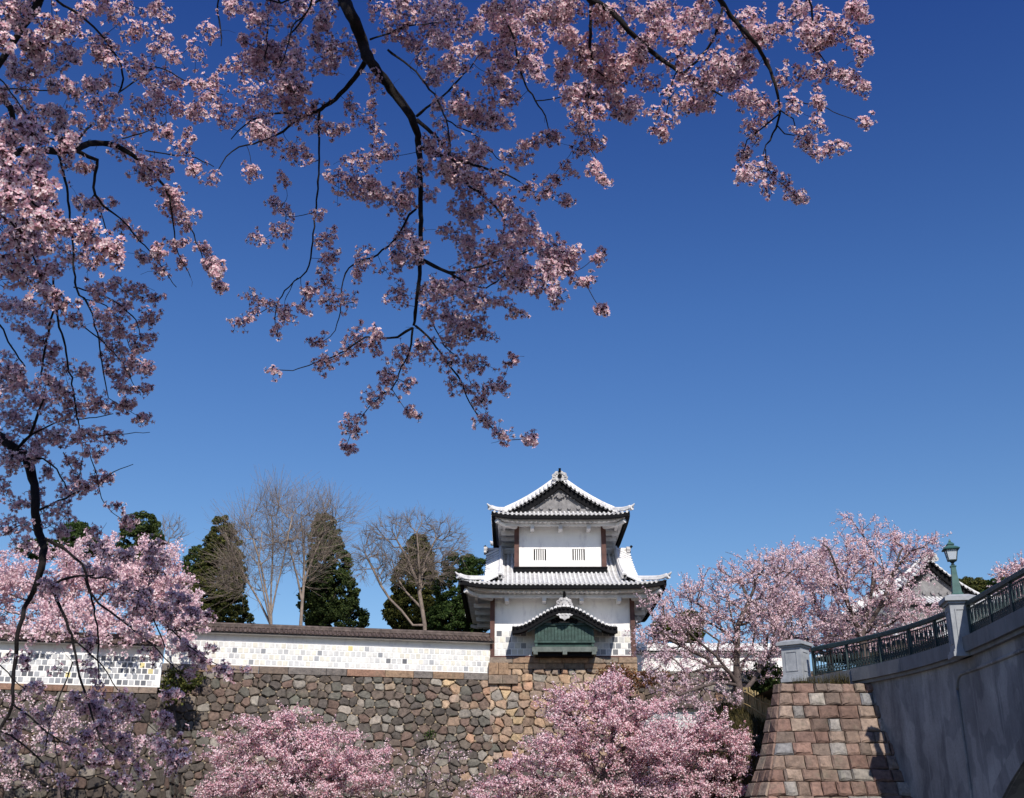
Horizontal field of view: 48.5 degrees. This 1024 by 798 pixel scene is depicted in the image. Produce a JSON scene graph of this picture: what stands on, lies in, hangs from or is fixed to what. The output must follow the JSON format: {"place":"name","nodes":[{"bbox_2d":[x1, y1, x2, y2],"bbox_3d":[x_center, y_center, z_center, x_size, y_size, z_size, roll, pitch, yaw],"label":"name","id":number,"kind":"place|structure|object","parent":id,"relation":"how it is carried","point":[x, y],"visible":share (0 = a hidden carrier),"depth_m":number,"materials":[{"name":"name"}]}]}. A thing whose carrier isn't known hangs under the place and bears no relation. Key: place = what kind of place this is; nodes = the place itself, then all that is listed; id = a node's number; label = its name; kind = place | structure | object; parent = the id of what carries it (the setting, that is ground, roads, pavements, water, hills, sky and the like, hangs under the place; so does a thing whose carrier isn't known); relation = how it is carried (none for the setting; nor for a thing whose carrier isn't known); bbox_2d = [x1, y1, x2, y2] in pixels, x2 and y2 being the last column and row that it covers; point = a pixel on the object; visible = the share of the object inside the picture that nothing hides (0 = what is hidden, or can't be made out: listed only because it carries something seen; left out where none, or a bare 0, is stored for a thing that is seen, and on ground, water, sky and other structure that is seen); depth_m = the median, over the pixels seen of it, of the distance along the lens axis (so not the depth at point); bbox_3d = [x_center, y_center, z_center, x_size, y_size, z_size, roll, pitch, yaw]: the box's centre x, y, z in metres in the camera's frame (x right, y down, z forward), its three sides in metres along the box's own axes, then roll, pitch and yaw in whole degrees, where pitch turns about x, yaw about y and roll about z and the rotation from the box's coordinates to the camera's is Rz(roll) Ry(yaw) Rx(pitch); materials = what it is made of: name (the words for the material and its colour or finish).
{"place":"outdoors","nodes":[
{"label":"outdoors","id":0,"kind":"place"},
{"bbox_2d":[0,0,1023,670],"label":"sky","id":1,"kind":"structure","parent":0,"point":[759,372],"materials":[{"name":"blue"}]},
{"bbox_2d":[662,706,763,797],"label":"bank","id":2,"kind":"structure","parent":0,"point":[751,762],"depth_m":43.98,"materials":[{"name":"plant"}]},
{"bbox_2d":[488,657,638,797],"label":"stone wall","id":3,"kind":"structure","parent":2,"relation":"on","point":[515,683],"depth_m":62.70,"materials":[{"name":"beige stone"}]},
{"bbox_2d":[455,468,671,657],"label":"castle turret","id":4,"kind":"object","parent":3,"relation":"on","point":[560,578],"visible":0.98,"depth_m":65.44,"materials":[{"name":"paint"}]},
{"bbox_2d":[534,549,545,559],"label":"window","id":5,"kind":"structure","parent":4,"relation":"in","point":[539,554],"depth_m":67.76,"materials":[{"name":"paint"}]},
{"bbox_2d":[512,591,617,657],"bbox_3d":[2.920,12.635,63.722,5.840,3.474,1.780,0,-21,0],"label":"bay window","id":6,"kind":"structure","parent":4,"relation":"in","point":[563,631],"depth_m":63.22,"materials":[{"name":"green wood"}]},
{"bbox_2d":[572,549,584,559],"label":"window","id":7,"kind":"structure","parent":4,"relation":"in","point":[578,554],"depth_m":67.88,"materials":[{"name":"paint"}]},
{"bbox_2d":[595,659,671,691],"bbox_3d":[6.585,14.983,61.685,4.192,1.744,1.783,0,-21,0],"label":"shrub","id":8,"kind":"object","parent":3,"relation":"on","point":[629,673],"visible":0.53,"depth_m":61.46,"materials":[{"name":"brown plant"}]},
{"bbox_2d":[622,544,823,714],"bbox_3d":[9.310,9.965,49.441,8.854,7.621,4.166,3,-21,-7],"label":"cherry tree","id":9,"kind":"object","parent":2,"relation":"on","point":[766,654],"visible":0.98,"depth_m":49.38,"materials":[{"name":"pink plant"}]},
{"bbox_2d":[681,699,770,797],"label":"shrub","id":10,"kind":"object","parent":2,"relation":"on","point":[734,714],"depth_m":45.94,"materials":[{"name":"plant"}]},
{"bbox_2d":[638,670,838,700],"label":"stone wall","id":11,"kind":"structure","parent":2,"relation":"on","point":[645,694],"depth_m":64.33,"materials":[{"name":"grey stone"}]},
{"bbox_2d":[743,687,770,722],"bbox_3d":[10.166,12.919,45.902,0.138,2.865,3.190,6,-22,-15],"label":"bamboo fence","id":12,"kind":"object","parent":2,"relation":"on","point":[753,701],"visible":0.47,"depth_m":46.62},
{"bbox_2d":[745,659,784,704],"bbox_3d":[11.544,12.961,51.216,2.242,2.828,1.436,0,-21,0],"label":"shrub","id":13,"kind":"object","parent":2,"relation":"on","point":[768,684],"visible":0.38,"depth_m":51.06,"materials":[{"name":"green plant"}]},
{"bbox_2d":[736,535,905,672],"bbox_3d":[16.867,11.597,61.071,9.753,7.892,4.929,15,-25,-34],"label":"cherry tree","id":14,"kind":"object","parent":2,"relation":"on","point":[815,607],"visible":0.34,"depth_m":59.86,"materials":[{"name":"pink plant"}]},
{"bbox_2d":[795,511,951,663],"bbox_3d":[18.019,9.559,56.490,7.882,8.449,5.035,9,-22,-22],"label":"cherry tree","id":15,"kind":"object","parent":2,"relation":"on","point":[891,594],"visible":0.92,"depth_m":56.22,"materials":[{"name":"pink plant"}]},
{"bbox_2d":[986,550,1023,601],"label":"cherry tree","id":16,"kind":"object","parent":2,"relation":"on","point":[1015,567],"visible":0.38,"depth_m":50.49,"materials":[{"name":"pink plant"}]},
{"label":"terrace","id":17,"kind":"structure","parent":0,"visible":0},
{"bbox_2d":[15,520,101,615],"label":"evergreen tree","id":18,"kind":"object","parent":17,"relation":"on","point":[79,527],"visible":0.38,"depth_m":83.04,"materials":[{"name":"green plant"}]},
{"bbox_2d":[0,528,215,659],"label":"cherry tree","id":19,"kind":"object","parent":17,"relation":"on","point":[11,576],"visible":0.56,"depth_m":59.13,"materials":[{"name":"pink plant"}]},
{"bbox_2d":[114,510,165,633],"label":"evergreen tree","id":20,"kind":"object","parent":17,"relation":"on","point":[145,527],"visible":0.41,"depth_m":81.32,"materials":[{"name":"green plant"}]},
{"bbox_2d":[160,514,188,576],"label":"bare tree","id":21,"kind":"object","parent":17,"relation":"on","point":[172,535],"visible":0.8,"depth_m":85.97,"materials":[{"name":"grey plant"}]},
{"bbox_2d":[178,544,205,613],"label":"evergreen tree","id":22,"kind":"object","parent":17,"relation":"on","point":[188,558],"visible":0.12,"depth_m":82.69,"materials":[{"name":"green plant"}]},
{"bbox_2d":[187,514,255,623],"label":"evergreen tree","id":23,"kind":"object","parent":17,"relation":"on","point":[231,611],"visible":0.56,"depth_m":77.83,"materials":[{"name":"green plant"}]},
{"bbox_2d":[188,465,325,623],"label":"bare tree","id":24,"kind":"object","parent":17,"relation":"on","point":[273,541],"visible":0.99,"depth_m":73.15,"materials":[{"name":"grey plant"}]},
{"bbox_2d":[255,476,381,624],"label":"bare tree","id":25,"kind":"object","parent":17,"relation":"on","point":[308,547],"visible":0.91,"depth_m":74.45,"materials":[{"name":"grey plant"}]},
{"bbox_2d":[295,512,369,627],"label":"evergreen tree","id":26,"kind":"object","parent":17,"relation":"on","point":[329,607],"visible":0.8,"depth_m":78.62,"materials":[{"name":"green plant"}]},
{"bbox_2d":[345,504,472,629],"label":"bare tree","id":27,"kind":"object","parent":17,"relation":"on","point":[419,582],"visible":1,"depth_m":75.06,"materials":[{"name":"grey plant"}]},
{"bbox_2d":[381,533,456,629],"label":"evergreen tree","id":28,"kind":"object","parent":17,"relation":"on","point":[391,613],"visible":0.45,"depth_m":79.29,"materials":[{"name":"green plant"}]},
{"bbox_2d":[425,551,489,632],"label":"evergreen tree","id":29,"kind":"object","parent":17,"relation":"on","point":[445,607],"visible":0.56,"depth_m":76.32,"materials":[{"name":"green plant"}]},
{"bbox_2d":[650,609,705,642],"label":"evergreen tree","id":30,"kind":"object","parent":17,"relation":"on","point":[667,628],"visible":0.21,"depth_m":82.70,"materials":[{"name":"green plant"}]},
{"bbox_2d":[636,643,782,670],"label":"plaster wall","id":31,"kind":"structure","parent":17,"relation":"on","point":[642,647],"depth_m":67.29,"materials":[{"name":"paint"}]},
{"bbox_2d":[816,548,1005,665],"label":"castle turret","id":32,"kind":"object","parent":17,"relation":"on","point":[940,589],"visible":0.16,"depth_m":71.73,"materials":[{"name":"paint"}]},
{"bbox_2d":[958,576,994,591],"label":"evergreen tree","id":33,"kind":"object","parent":17,"relation":"on","point":[977,584],"visible":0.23,"depth_m":91.65,"materials":[{"name":"green plant"}]},
{"bbox_2d":[979,576,1017,593],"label":"evergreen tree","id":34,"kind":"object","parent":17,"relation":"on","point":[990,582],"visible":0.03,"depth_m":80.35,"materials":[{"name":"green plant"}]},
{"label":"ground","id":35,"kind":"structure","parent":0,"visible":0},
{"bbox_2d":[0,689,148,797],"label":"cherry tree","id":36,"kind":"object","parent":35,"relation":"on","point":[63,726],"visible":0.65,"depth_m":49.88,"materials":[{"name":"pink plant"}]},
{"bbox_2d":[0,683,183,797],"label":"stone wall","id":37,"kind":"structure","parent":35,"relation":"on","point":[99,786],"depth_m":53.93,"materials":[{"name":"grey stone"}]},
{"bbox_2d":[0,629,164,688],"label":"plaster wall","id":38,"kind":"structure","parent":37,"relation":"on","point":[133,669],"depth_m":55.98,"materials":[{"name":"paint"}]},
{"bbox_2d":[157,665,205,706],"bbox_3d":[-16.767,14.379,57.060,2.612,2.083,1.318,0,-21,0],"label":"shrub","id":39,"kind":"object","parent":37,"relation":"on","point":[184,686],"visible":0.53,"depth_m":56.94,"materials":[{"name":"green plant"}]},
{"bbox_2d":[0,0,252,797],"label":"cherry tree","id":40,"kind":"object","parent":35,"relation":"on","point":[29,235],"visible":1,"depth_m":7.80,"materials":[{"name":"pink plant"}]},
{"bbox_2d":[190,700,399,797],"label":"cherry tree","id":41,"kind":"object","parent":35,"relation":"on","point":[292,781],"visible":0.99,"depth_m":48.21,"materials":[{"name":"pink plant"}]},
{"bbox_2d":[160,663,495,797],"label":"stone wall","id":42,"kind":"structure","parent":35,"relation":"on","point":[400,710],"depth_m":60.35,"materials":[{"name":"grey stone"}]},
{"bbox_2d":[164,622,493,672],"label":"plaster wall","id":43,"kind":"structure","parent":42,"relation":"on","point":[269,645],"depth_m":62.13,"materials":[{"name":"paint"}]},
{"bbox_2d":[424,729,436,742],"bbox_3d":[-4.320,17.679,59.693,0.741,0.745,0.704,6,-22,-15],"label":"wall weed","id":44,"kind":"object","parent":42,"relation":"attached to","point":[429,735],"depth_m":59.59,"materials":[{"name":"green plant"}]},
{"bbox_2d":[363,735,490,797],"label":"cherry tree","id":45,"kind":"object","parent":35,"relation":"on","point":[429,783],"visible":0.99,"depth_m":47.39,"materials":[{"name":"pink plant"}]},
{"bbox_2d":[194,0,877,456],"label":"cherry tree","id":46,"kind":"object","parent":35,"relation":"on","point":[554,262],"visible":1,"depth_m":7.88,"materials":[{"name":"pink plant"}]},
{"bbox_2d":[462,662,696,797],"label":"cherry tree","id":47,"kind":"object","parent":35,"relation":"on","point":[616,723],"visible":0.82,"depth_m":44.62,"materials":[{"name":"pink plant"}]},
{"bbox_2d":[634,701,734,797],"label":"stone wall","id":48,"kind":"structure","parent":35,"relation":"on","point":[689,709],"depth_m":56.98,"materials":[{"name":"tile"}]},
{"bbox_2d":[627,701,759,797],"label":"cherry tree","id":49,"kind":"object","parent":35,"relation":"on","point":[714,765],"visible":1,"depth_m":42.73,"materials":[{"name":"pink plant"}]},
{"bbox_2d":[745,683,912,797],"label":"stone abutment","id":50,"kind":"object","parent":35,"relation":"on","point":[828,740],"visible":0.85,"depth_m":39.51,"materials":[{"name":"brown stone"}]},
{"bbox_2d":[790,669,851,684],"bbox_3d":[11.373,10.370,42.111,0.713,0.619,2.855,17,-26,-37],"label":"weed tuft","id":51,"kind":"object","parent":50,"relation":"on","point":[845,680],"visible":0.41,"depth_m":41.80,"materials":[{"name":"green plant"}]},
{"bbox_2d":[776,594,1023,797],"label":"bridge","id":52,"kind":"structure","parent":35,"relation":"on","point":[952,713],"depth_m":35.58,"materials":[{"name":"concrete"}]},
{"bbox_2d":[811,611,948,675],"bbox_3d":[13.142,8.647,40.012,0.713,1.110,9.155,6,-22,-15],"label":"bridge railing","id":53,"kind":"object","parent":52,"relation":"on","point":[908,650],"visible":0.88,"depth_m":40.48,"materials":[{"name":"metal"}]},
{"bbox_2d":[941,539,962,593],"bbox_3d":[13.980,5.338,36.054,0.504,1.834,0.504,-4,-21,11],"label":"street lamp","id":54,"kind":"object","parent":52,"relation":"on","point":[950,550],"visible":0.98,"depth_m":36.02,"materials":[{"name":"metal"}]},
{"bbox_2d":[965,568,1023,632],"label":"bridge railing","id":55,"kind":"object","parent":52,"relation":"on","point":[1012,605],"visible":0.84,"depth_m":32.86,"materials":[{"name":"metal"}]}
]}

